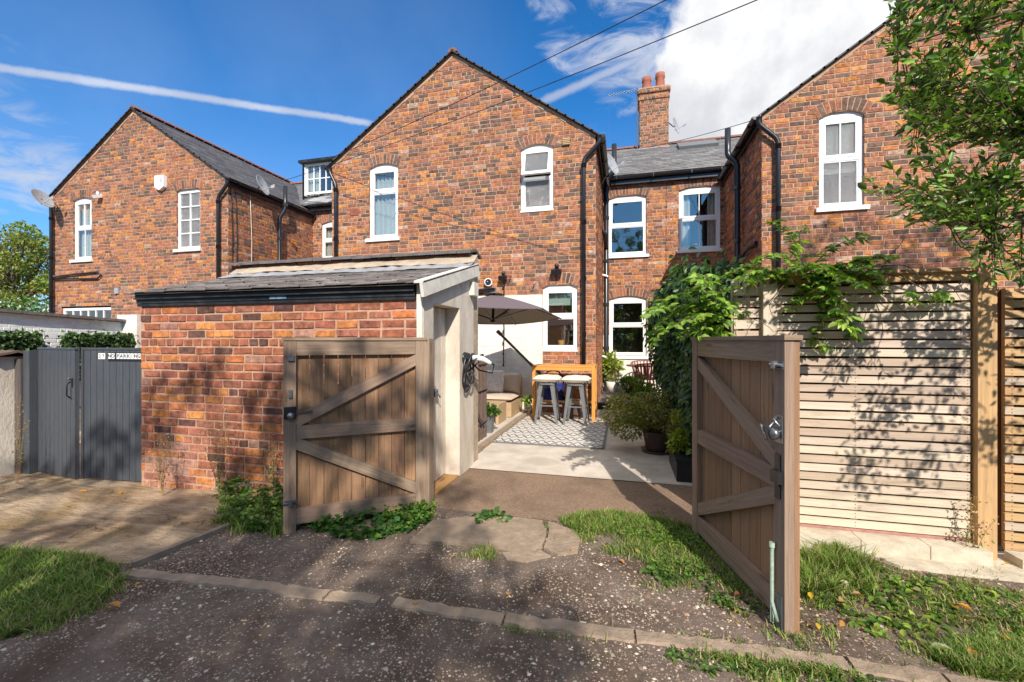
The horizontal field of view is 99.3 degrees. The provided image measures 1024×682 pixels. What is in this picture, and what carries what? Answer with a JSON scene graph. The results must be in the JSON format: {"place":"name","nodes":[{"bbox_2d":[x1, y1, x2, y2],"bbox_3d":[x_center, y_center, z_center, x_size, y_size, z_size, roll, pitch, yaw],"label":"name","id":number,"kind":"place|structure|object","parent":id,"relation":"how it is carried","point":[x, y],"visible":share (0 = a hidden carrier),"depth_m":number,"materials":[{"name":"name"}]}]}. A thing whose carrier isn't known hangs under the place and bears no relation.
{"place":"outdoors","nodes":[
{"label":"outdoors","id":0,"kind":"place"},
{"bbox_2d":[0,472,258,564],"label":"driveway","id":1,"kind":"structure","parent":0,"point":[133,520],"depth_m":3.81,"materials":[{"name":"beige concrete"}]},
{"bbox_2d":[14,359,22,473],"bbox_3d":[-5.708,0.890,5.100,0.100,1.360,0.130,0,0,14],"label":"gate post","id":2,"kind":"object","parent":1,"relation":"on","point":[18,379],"visible":0.27,"depth_m":5.04,"materials":[{"name":"grey wood"}]},
{"bbox_2d":[9,398,29,483],"bbox_3d":[-5.282,1.057,4.675,0.248,0.988,0.100,0,0,14],"label":"dried weed","id":3,"kind":"object","parent":1,"relation":"on","point":[16,460],"visible":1,"depth_m":4.68,"materials":[{"name":"brown plant"}]},
{"bbox_2d":[23,350,38,473],"bbox_3d":[-5.599,0.840,5.082,0.100,1.460,0.110,0,0,14],"label":"gate post","id":4,"kind":"object","parent":1,"relation":"on","point":[30,401],"visible":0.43,"depth_m":5.04,"materials":[{"name":"paint"}]},
{"bbox_2d":[37,347,79,478],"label":"boarded gate","id":5,"kind":"structure","parent":4,"relation":"attached to","point":[59,411],"depth_m":4.92,"materials":[{"name":"paint"}]},
{"bbox_2d":[81,347,88,478],"bbox_3d":[-4.785,0.810,4.878,0.030,1.480,0.060,0,0,14],"label":"gate stop","id":6,"kind":"object","parent":1,"relation":"on","point":[82,414],"visible":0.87,"depth_m":4.85,"materials":[{"name":"paint"}]},
{"bbox_2d":[83,348,141,481],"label":"boarded gate","id":7,"kind":"structure","parent":1,"relation":"on","point":[112,420],"depth_m":4.78,"materials":[{"name":"paint"}]},
{"bbox_2d":[98,352,141,360],"bbox_3d":[-4.271,0.173,4.749,0.592,0.096,0.012,0,0,11],"label":"parking sign","id":8,"kind":"object","parent":7,"relation":"attached to","point":[121,356],"visible":0.98,"depth_m":4.74,"materials":[{"name":"white plastic"}]},
{"bbox_2d":[148,433,170,495],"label":"dried weed","id":9,"kind":"object","parent":1,"relation":"on","point":[160,480],"visible":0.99,"depth_m":4.27,"materials":[{"name":"brown plant"}]},
{"bbox_2d":[198,402,229,498],"bbox_3d":[-2.799,1.036,4.095,0.368,0.943,0.143,0,0,14],"label":"dried weed","id":10,"kind":"object","parent":1,"relation":"on","point":[218,480],"visible":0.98,"depth_m":4.08,"materials":[{"name":"brown plant"}]},
{"bbox_2d":[208,494,293,537],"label":"grass","id":11,"kind":"structure","parent":1,"relation":"on","point":[235,525],"depth_m":3.46,"materials":[{"name":"green plant"}]},
{"bbox_2d":[0,0,895,311],"label":"sky","id":12,"kind":"structure","parent":0,"point":[274,85],"materials":[{"name":"blue"}]},
{"bbox_2d":[437,540,498,560],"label":"grass","id":13,"kind":"structure","parent":0,"point":[489,551],"depth_m":2.94,"materials":[{"name":"green plant"}]},
{"bbox_2d":[329,0,665,158],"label":"overhead cable","id":14,"kind":"object","parent":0,"point":[510,76],"visible":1,"depth_m":6.53,"materials":[{"name":"black plastic"}]},
{"bbox_2d":[478,408,527,444],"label":"patio","id":15,"kind":"structure","parent":0,"point":[501,425],"depth_m":7.25,"materials":[{"name":"beige stone"}]},
{"bbox_2d":[478,357,487,441],"bbox_3d":[-0.480,0.798,5.865,0.040,1.155,0.900,0,0,14],"label":"reed screen","id":16,"kind":"object","parent":15,"relation":"on","point":[482,405],"visible":0.3,"depth_m":6.08,"materials":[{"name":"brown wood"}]},
{"bbox_2d":[487,401,501,432],"bbox_3d":[-0.306,1.136,6.522,0.327,0.476,0.334,0,0,-26],"label":"grey planter","id":17,"kind":"object","parent":15,"relation":"on","point":[492,411],"visible":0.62,"depth_m":6.47,"materials":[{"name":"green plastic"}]},
{"bbox_2d":[487,373,521,416],"bbox_3d":[-0.836,0.998,8.461,1.960,0.735,0.910,0,0,14],"label":"rattan sofa","id":18,"kind":"object","parent":15,"relation":"on","point":[511,395],"visible":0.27,"depth_m":8.34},
{"bbox_2d":[487,370,504,392],"bbox_3d":[-0.396,0.780,8.366,0.480,0.420,0.272,0,0,14],"label":"scatter cushion","id":19,"kind":"object","parent":18,"relation":"on","point":[495,381],"visible":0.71,"depth_m":8.28,"materials":[{"name":"grey fabric"}]},
{"bbox_2d":[0,407,1023,681],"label":"ground","id":20,"kind":"structure","parent":0,"point":[78,651],"depth_m":2.24,"materials":[{"name":"grey gravel"}]},
{"bbox_2d":[0,350,22,476],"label":"rendered pier","id":21,"kind":"structure","parent":20,"relation":"on","point":[8,357],"depth_m":4.99,"materials":[{"name":"white paint"}]},
{"bbox_2d":[0,220,48,309],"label":"garden tree","id":22,"kind":"object","parent":20,"relation":"on","point":[15,267],"visible":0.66,"depth_m":26.24,"materials":[{"name":"green plant"}]},
{"bbox_2d":[0,288,48,312],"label":"flowering bush","id":23,"kind":"object","parent":20,"relation":"on","point":[24,305],"visible":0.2,"depth_m":18.46,"materials":[{"name":"green plant"}]},
{"bbox_2d":[0,539,127,623],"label":"grass","id":24,"kind":"structure","parent":20,"relation":"on","point":[36,567],"depth_m":2.72,"materials":[{"name":"green plant"}]},
{"bbox_2d":[0,568,132,640],"bbox_3d":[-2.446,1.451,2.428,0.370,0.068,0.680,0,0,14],"label":"grass","id":25,"kind":"structure","parent":20,"relation":"on","point":[7,630],"depth_m":2.34,"materials":[{"name":"green plant"}]},
{"bbox_2d":[0,309,141,406],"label":"boundary wall","id":26,"kind":"structure","parent":20,"relation":"on","point":[51,325],"depth_m":9.94,"materials":[{"name":"paint"}]},
{"bbox_2d":[0,327,49,355],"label":"hedge","id":27,"kind":"object","parent":26,"relation":"attached to","point":[18,339],"visible":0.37,"depth_m":9.00,"materials":[{"name":"green plant"}]},
{"bbox_2d":[56,329,139,380],"bbox_3d":[-9.839,0.351,10.574,0.666,1.288,1.881,0,0,14],"label":"hedge","id":28,"kind":"object","parent":26,"relation":"attached to","point":[74,339],"visible":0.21,"depth_m":10.26,"materials":[{"name":"green plant"}]},
{"bbox_2d":[131,523,229,567],"bbox_3d":[-2.364,1.495,3.149,0.046,0.100,0.660,0,0,22],"label":"kerb stone","id":29,"kind":"object","parent":20,"relation":"on","point":[152,556],"visible":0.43,"depth_m":3.08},
{"bbox_2d":[48,105,316,321],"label":"brick house","id":30,"kind":"structure","parent":20,"relation":"on","point":[208,213],"depth_m":11.60,"materials":[{"name":"brick"}]},
{"bbox_2d":[69,198,92,262],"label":"window","id":31,"kind":"structure","parent":30,"relation":"in","point":[83,217],"depth_m":12.12,"materials":[{"name":"white plastic"}]},
{"bbox_2d":[63,305,110,321],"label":"window","id":32,"kind":"structure","parent":30,"relation":"in","point":[93,311],"depth_m":12.54,"materials":[{"name":"white plastic"}]},
{"bbox_2d":[173,188,201,252],"bbox_3d":[-8.222,-3.078,11.084,0.885,1.621,0.155,0,0,14],"label":"window","id":33,"kind":"structure","parent":30,"relation":"in","point":[188,199],"depth_m":11.12,"materials":[{"name":"white plastic"}]},
{"bbox_2d":[121,569,330,600],"bbox_3d":[-1.753,1.462,2.621,1.434,0.062,0.107,0,0,12],"label":"kerb stone","id":34,"kind":"object","parent":20,"relation":"on","point":[295,591],"visible":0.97,"depth_m":2.59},
{"bbox_2d":[211,474,282,531],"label":"weeds","id":35,"kind":"object","parent":20,"relation":"on","point":[238,504],"visible":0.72,"depth_m":3.73,"materials":[{"name":"green plant"}]},
{"bbox_2d":[254,416,281,494],"bbox_3d":[-2.329,1.097,4.139,0.324,0.789,0.122,0,0,14],"label":"dried weed","id":36,"kind":"object","parent":20,"relation":"on","point":[269,468],"visible":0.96,"depth_m":4.12,"materials":[{"name":"brown plant"}]},
{"bbox_2d":[124,249,481,497],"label":"brick shed","id":37,"kind":"structure","parent":20,"relation":"on","point":[211,348],"depth_m":4.42,"materials":[{"name":"red brick"}]},
{"bbox_2d":[433,307,444,480],"bbox_3d":[-0.776,0.540,4.359,0.093,1.760,0.652,0,0,14],"label":"door","id":38,"kind":"structure","parent":37,"relation":"in","point":[438,314],"depth_m":4.53,"materials":[{"name":"white paint"}]},
{"bbox_2d":[462,352,494,392],"bbox_3d":[-0.372,0.345,4.831,0.439,0.449,0.264,0,0,-27],"label":"charging cable","id":39,"kind":"object","parent":37,"relation":"attached to","point":[471,358],"visible":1,"depth_m":4.73,"materials":[{"name":"black plastic"}]},
{"bbox_2d":[324,590,381,604],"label":"kerb stone","id":40,"kind":"object","parent":20,"relation":"on","point":[364,598],"visible":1,"depth_m":2.44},
{"bbox_2d":[296,499,431,540],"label":"weeds","id":41,"kind":"object","parent":20,"relation":"on","point":[332,525],"visible":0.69,"depth_m":3.34,"materials":[{"name":"green plant"}]},
{"bbox_2d":[379,497,440,528],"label":"weeds","id":42,"kind":"object","parent":20,"relation":"on","point":[425,508],"visible":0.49,"depth_m":3.53,"materials":[{"name":"green plant"}]},
{"bbox_2d":[426,339,433,511],"bbox_3d":[-0.738,0.715,3.747,0.098,1.470,0.090,0,0,14],"label":"gate post","id":43,"kind":"object","parent":20,"relation":"on","point":[429,419],"visible":0.5,"depth_m":3.71,"materials":[{"name":"brown wood"}]},
{"bbox_2d":[281,337,427,533],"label":"timber gate","id":44,"kind":"structure","parent":43,"relation":"attached to","point":[392,427],"depth_m":3.50,"materials":[{"name":"brown wood"}]},
{"bbox_2d":[391,597,505,626],"bbox_3d":[-0.348,1.446,2.333,0.624,0.028,0.110,0,0,14],"label":"kerb stone","id":45,"kind":"object","parent":20,"relation":"on","point":[447,611],"visible":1,"depth_m":2.32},
{"bbox_2d":[322,47,609,413],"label":"brick house","id":46,"kind":"structure","parent":20,"relation":"on","point":[513,188],"depth_m":9.06,"materials":[{"name":"brick"}]},
{"bbox_2d":[365,164,399,241],"bbox_3d":[-2.843,-3.080,9.750,0.833,1.733,0.256,0,0,14],"label":"window","id":47,"kind":"structure","parent":46,"relation":"in","point":[383,178],"depth_m":9.81,"materials":[{"name":"white plastic"}]},
{"bbox_2d":[287,0,756,179],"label":"overhead cable","id":48,"kind":"object","parent":46,"relation":"attached to","point":[552,82],"visible":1,"depth_m":6.31,"materials":[{"name":"black plastic"}]},
{"bbox_2d":[520,144,553,212],"bbox_3d":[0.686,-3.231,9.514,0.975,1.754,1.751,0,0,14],"label":"window","id":49,"kind":"structure","parent":46,"relation":"in","point":[536,160],"depth_m":8.84,"materials":[{"name":"white plastic"}]},
{"bbox_2d":[542,284,577,351],"bbox_3d":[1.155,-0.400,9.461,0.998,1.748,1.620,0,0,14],"label":"window","id":50,"kind":"structure","parent":46,"relation":"in","point":[561,301],"depth_m":8.82,"materials":[{"name":"white plastic"}]},
{"bbox_2d":[410,516,545,550],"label":"paving slab","id":51,"kind":"structure","parent":20,"relation":"on","point":[518,534],"depth_m":3.23,"materials":[{"name":"stone"}]},
{"bbox_2d":[472,506,512,523],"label":"weeds","id":52,"kind":"object","parent":20,"relation":"on","point":[484,514],"visible":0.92,"depth_m":3.54,"materials":[{"name":"green plant"}]},
{"bbox_2d":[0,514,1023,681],"bbox_3d":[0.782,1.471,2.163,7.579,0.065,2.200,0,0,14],"label":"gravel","id":53,"kind":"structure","parent":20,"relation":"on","point":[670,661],"depth_m":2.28,"materials":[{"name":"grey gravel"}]},
{"bbox_2d":[291,71,741,394],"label":"terraced house","id":54,"kind":"structure","parent":20,"relation":"on","point":[662,203],"depth_m":11.37,"materials":[{"name":"brick"}]},
{"bbox_2d":[304,162,331,197],"bbox_3d":[-5.864,-5.266,14.906,1.800,1.497,1.555,0,0,14],"label":"dormer window","id":55,"kind":"structure","parent":54,"relation":"in","point":[313,179],"depth_m":14.33,"materials":[{"name":"white plastic"}]},
{"bbox_2d":[323,222,331,257],"bbox_3d":[-5.382,-3.150,13.590,1.132,1.164,0.162,0,0,14],"label":"window","id":56,"kind":"structure","parent":54,"relation":"in","point":[327,227],"depth_m":13.66,"materials":[{"name":"white plastic"}]},
{"bbox_2d":[609,195,648,258],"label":"window","id":57,"kind":"structure","parent":54,"relation":"in","point":[627,214],"depth_m":12.76,"materials":[{"name":"white plastic"}]},
{"bbox_2d":[609,296,648,358],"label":"window","id":58,"kind":"structure","parent":54,"relation":"in","point":[626,331],"depth_m":12.78,"materials":[{"name":"white plastic"}]},
{"bbox_2d":[676,186,723,252],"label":"window","id":59,"kind":"structure","parent":54,"relation":"in","point":[699,207],"depth_m":10.99,"materials":[{"name":"white plastic"}]},
{"bbox_2d":[501,550,550,562],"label":"paving slab","id":60,"kind":"structure","parent":20,"relation":"on","point":[526,556],"depth_m":2.92,"materials":[{"name":"stone"}]},
{"bbox_2d":[46,515,1017,681],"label":"fallen leaves","id":61,"kind":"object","parent":20,"relation":"on","point":[386,668],"depth_m":2.34,"materials":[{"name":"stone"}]},
{"bbox_2d":[544,521,580,555],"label":"paving slab","id":62,"kind":"structure","parent":20,"relation":"on","point":[564,545],"depth_m":3.11,"materials":[{"name":"stone"}]},
{"bbox_2d":[504,612,633,642],"bbox_3d":[0.281,1.445,2.196,0.643,0.030,0.108,0,0,11],"label":"kerb stone","id":63,"kind":"object","parent":20,"relation":"on","point":[575,628],"visible":0.96,"depth_m":2.18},
{"bbox_2d":[556,506,691,534],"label":"grass","id":64,"kind":"structure","parent":20,"relation":"on","point":[606,513],"depth_m":3.43,"materials":[{"name":"green plant"}]},
{"bbox_2d":[542,507,761,619],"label":"grass","id":65,"kind":"structure","parent":20,"relation":"on","point":[725,567],"depth_m":2.67,"materials":[{"name":"green plant"}]},
{"bbox_2d":[560,509,751,595],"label":"grass","id":66,"kind":"structure","parent":20,"relation":"on","point":[681,554],"depth_m":2.98,"materials":[{"name":"green plant"}]},
{"bbox_2d":[610,510,710,551],"bbox_3d":[1.141,1.429,3.277,0.838,0.055,0.530,0,0,14],"label":"clover","id":67,"kind":"object","parent":20,"relation":"on","point":[634,534],"visible":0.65,"depth_m":3.21,"materials":[{"name":"green plant"}]},
{"bbox_2d":[639,552,759,616],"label":"weeds","id":68,"kind":"object","parent":20,"relation":"on","point":[669,579],"visible":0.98,"depth_m":2.65,"materials":[{"name":"green plant"}]},
{"bbox_2d":[666,628,744,662],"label":"grass","id":69,"kind":"structure","parent":20,"relation":"on","point":[731,655],"depth_m":1.99,"materials":[{"name":"green plant"}]},
{"bbox_2d":[636,629,852,672],"bbox_3d":[1.056,1.445,2.038,0.915,0.030,0.111,0,0,12],"label":"kerb stone","id":70,"kind":"object","parent":20,"relation":"on","point":[661,639],"visible":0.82,"depth_m":2.04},
{"bbox_2d":[664,644,885,681],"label":"weeds","id":71,"kind":"object","parent":20,"relation":"on","point":[671,651],"visible":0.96,"depth_m":1.92,"materials":[{"name":"green plant"}]},
{"bbox_2d":[695,641,861,681],"bbox_3d":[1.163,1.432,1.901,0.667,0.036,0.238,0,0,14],"label":"grass","id":72,"kind":"structure","parent":20,"relation":"on","point":[776,678],"depth_m":1.88,"materials":[{"name":"green plant"}]},
{"bbox_2d":[800,526,860,550],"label":"kerb stone","id":73,"kind":"object","parent":20,"relation":"on","point":[809,534],"visible":0.23,"depth_m":3.02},
{"bbox_2d":[800,538,892,597],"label":"grass","id":74,"kind":"structure","parent":20,"relation":"on","point":[845,560],"depth_m":2.68,"materials":[{"name":"green plant"}]},
{"bbox_2d":[674,560,1020,676],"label":"leaf litter","id":75,"kind":"object","parent":20,"relation":"on","point":[864,627],"visible":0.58,"depth_m":2.29,"materials":[{"name":"plant"}]},
{"bbox_2d":[717,0,1023,330],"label":"brick house","id":76,"kind":"structure","parent":20,"relation":"on","point":[811,150],"depth_m":7.50,"materials":[{"name":"brick"}]},
{"bbox_2d":[815,111,869,212],"bbox_3d":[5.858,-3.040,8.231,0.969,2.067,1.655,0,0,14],"label":"window","id":77,"kind":"structure","parent":76,"relation":"in","point":[840,133],"depth_m":7.53,"materials":[{"name":"white plastic"}]},
{"bbox_2d":[800,523,971,541],"bbox_3d":[2.434,1.385,3.135,1.450,0.130,0.115,0,0,14],"label":"kerb stone","id":78,"kind":"object","parent":20,"relation":"on","point":[885,532],"visible":0.03,"depth_m":3.03,"materials":[{"name":"red stone"}]},
{"bbox_2d":[777,280,970,537],"bbox_3d":[2.508,0.450,3.081,1.165,1.730,0.080,0,0,14],"label":"slatted fence","id":79,"kind":"object","parent":78,"relation":"on","point":[885,423],"visible":0.69,"depth_m":3.02,"materials":[{"name":"brown wood"}]},
{"bbox_2d":[760,279,776,335],"bbox_3d":[1.889,0.350,3.203,0.090,1.600,0.075,0,0,14],"label":"fence post","id":80,"kind":"object","parent":79,"relation":"attached to","point":[768,292],"visible":0.13,"depth_m":3.17,"materials":[{"name":"brown wood"}]},
{"bbox_2d":[731,279,760,335],"bbox_3d":[1.761,-0.032,3.284,0.198,0.866,0.080,0,0,14],"label":"slatted fence","id":81,"kind":"object","parent":80,"relation":"attached to","point":[745,327],"visible":0.42,"depth_m":3.25,"materials":[{"name":"brown wood"}]},
{"bbox_2d":[777,266,1002,285],"bbox_3d":[2.583,-0.450,3.052,1.320,0.080,0.110,0,0,14],"label":"fence rail","id":82,"kind":"object","parent":79,"relation":"on","point":[953,274],"visible":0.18,"depth_m":2.97,"materials":[{"name":"brown wood"}]},
{"bbox_2d":[640,219,960,353],"bbox_3d":[1.923,-0.431,3.132,2.007,1.053,0.898,0,0,7],"label":"climbing vine","id":83,"kind":"object","parent":82,"relation":"attached to","point":[837,274],"visible":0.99,"depth_m":3.05,"materials":[{"name":"green plant"}]},
{"bbox_2d":[753,546,1023,681],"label":"grass","id":84,"kind":"structure","parent":20,"relation":"on","point":[934,595],"depth_m":2.27,"materials":[{"name":"green plant"}]},
{"bbox_2d":[846,656,947,681],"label":"kerb stone","id":85,"kind":"object","parent":20,"relation":"on","point":[908,673],"visible":0.94,"depth_m":1.89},
{"bbox_2d":[802,558,1023,677],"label":"weeds","id":86,"kind":"object","parent":20,"relation":"on","point":[869,621],"visible":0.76,"depth_m":2.34,"materials":[{"name":"green plant"}]},
{"bbox_2d":[857,0,1023,288],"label":"holm oak","id":87,"kind":"object","parent":20,"relation":"on","point":[995,106],"visible":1,"depth_m":2.27,"materials":[{"name":"green plant"}]},
{"bbox_2d":[921,627,1023,681],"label":"grass","id":88,"kind":"structure","parent":20,"relation":"on","point":[1011,657],"depth_m":1.95,"materials":[{"name":"green plant"}]},
{"bbox_3d":[2.425,0.600,6.088,0.180,1.800,5.600,0,0,14],"label":"yard wall","id":89,"kind":"object","parent":20,"relation":"on","visible":0},
{"bbox_2d":[641,246,759,455],"bbox_3d":[2.261,0.219,5.934,0.882,2.266,5.313,0,0,14],"label":"ivy","id":90,"kind":"object","parent":89,"relation":"attached to","point":[671,363],"visible":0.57,"depth_m":4.43,"materials":[{"name":"green plant"}]},
{"bbox_2d":[434,468,691,529],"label":"path","id":91,"kind":"structure","parent":0,"point":[533,495],"depth_m":4.07,"materials":[{"name":"concrete"}]},
{"bbox_3d":[1.476,0.720,3.286,0.100,1.460,0.100,0,0,14],"label":"gate post","id":92,"kind":"object","parent":91,"relation":"on","visible":0},
{"bbox_2d":[690,335,802,635],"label":"timber gate","id":93,"kind":"structure","parent":92,"relation":"attached to","point":[746,458],"depth_m":2.49,"materials":[{"name":"brown wood"}]},
{"bbox_2d":[469,409,691,486],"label":"yard paving","id":94,"kind":"structure","parent":0,"point":[617,458],"depth_m":5.23,"materials":[{"name":"concrete"}]},
{"bbox_2d":[478,410,531,453],"bbox_3d":[-0.070,1.430,7.086,0.086,0.080,3.590,0,0,14],"label":"patio edging","id":95,"kind":"object","parent":94,"relation":"on","point":[486,443],"visible":0.67,"depth_m":6.61,"materials":[{"name":"stone"}]},
{"bbox_2d":[478,287,565,399],"bbox_3d":[-0.525,0.268,7.175,3.931,2.298,2.132,0,0,-7],"label":"parasol","id":96,"kind":"object","parent":94,"relation":"on","point":[495,308],"visible":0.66,"depth_m":7.53,"materials":[{"name":"fabric"}]},
{"bbox_2d":[493,419,608,448],"bbox_3d":[0.686,1.425,6.871,1.596,0.010,1.886,0,0,14],"label":"outdoor rug","id":97,"kind":"object","parent":94,"relation":"on","point":[579,434],"visible":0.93,"depth_m":6.64,"materials":[{"name":"grey fabric"}]},
{"bbox_2d":[534,382,559,423],"bbox_3d":[0.627,1.083,7.686,0.418,0.735,0.418,0,0,13],"label":"bar stool","id":98,"kind":"object","parent":97,"relation":"on","point":[554,394],"visible":0.81,"depth_m":7.56,"materials":[{"name":"grey metal"}]},
{"bbox_2d":[562,382,589,425],"bbox_3d":[1.116,1.083,7.540,0.418,0.735,0.418,0,0,17],"label":"bar stool","id":99,"kind":"object","parent":97,"relation":"on","point":[583,397],"visible":0.82,"depth_m":7.42,"materials":[{"name":"grey metal"}]},
{"bbox_2d":[532,364,596,421],"bbox_3d":[0.992,0.950,8.140,1.140,1.000,0.540,0,0,14],"label":"bar table","id":100,"kind":"object","parent":94,"relation":"on","point":[572,367],"visible":0.9,"depth_m":8.00,"materials":[{"name":"brown wood"}]},
{"bbox_2d":[598,391,652,409],"bbox_3d":[2.702,1.367,10.068,1.270,0.165,2.248,0,0,14],"label":"deck step","id":101,"kind":"object","parent":94,"relation":"on","point":[604,397],"visible":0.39,"depth_m":9.56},
{"bbox_2d":[602,349,626,391],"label":"potted plant","id":102,"kind":"object","parent":101,"relation":"on","point":[610,362],"visible":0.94,"depth_m":10.93,"materials":[{"name":"green plant"}]},
{"bbox_2d":[599,387,679,454],"bbox_3d":[1.716,1.013,5.693,1.175,0.850,1.042,0,0,14],"label":"potted shrub","id":103,"kind":"object","parent":94,"relation":"on","point":[648,420],"visible":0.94,"depth_m":5.53,"materials":[{"name":"green plant"}]},
{"bbox_2d":[629,373,657,396],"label":"green shrub","id":104,"kind":"object","parent":94,"relation":"on","point":[638,387],"visible":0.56,"depth_m":8.70,"materials":[{"name":"green plant"}]},
{"bbox_2d":[665,408,691,482],"bbox_3d":[1.945,1.079,4.784,0.534,0.713,0.827,0,0,14],"label":"planter trough","id":105,"kind":"object","parent":94,"relation":"on","point":[680,460],"visible":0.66,"depth_m":4.60,"materials":[{"name":"green plant"}]},
{"bbox_2d":[804,547,1023,582],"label":"pavement","id":106,"kind":"structure","parent":0,"point":[1011,572],"depth_m":2.75,"materials":[{"name":"beige concrete"}]},
{"bbox_2d":[851,531,929,558],"bbox_3d":[2.568,1.407,2.963,0.385,0.125,0.140,0,0,14],"label":"kerb stone","id":107,"kind":"object","parent":106,"relation":"on","point":[903,546],"visible":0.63,"depth_m":2.91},
{"bbox_2d":[917,537,992,565],"bbox_3d":[2.916,1.407,2.873,0.325,0.125,0.140,0,0,14],"label":"kerb stone","id":108,"kind":"object","parent":106,"relation":"on","point":[948,550],"visible":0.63,"depth_m":2.82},
{"bbox_2d":[957,494,1004,548],"bbox_3d":[3.029,1.217,2.815,0.211,0.467,0.099,0,0,14],"label":"dried weed","id":109,"kind":"object","parent":106,"relation":"on","point":[971,523],"visible":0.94,"depth_m":2.83,"materials":[{"name":"brown plant"}]},
{"bbox_2d":[970,265,996,560],"bbox_3d":[3.123,0.477,2.898,0.102,1.945,0.110,0,0,14],"label":"fence post","id":110,"kind":"object","parent":106,"relation":"on","point":[983,386],"visible":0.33,"depth_m":2.85,"materials":[{"name":"brown wood"}]},
{"bbox_2d":[997,288,1023,551],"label":"slatted fence","id":111,"kind":"object","parent":106,"relation":"on","point":[1010,412],"visible":0.99,"depth_m":2.88,"materials":[{"name":"brown wood"}]},
{"bbox_2d":[1004,550,1023,568],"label":"kerb stone","id":112,"kind":"object","parent":106,"relation":"on","point":[1016,558],"visible":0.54,"depth_m":2.80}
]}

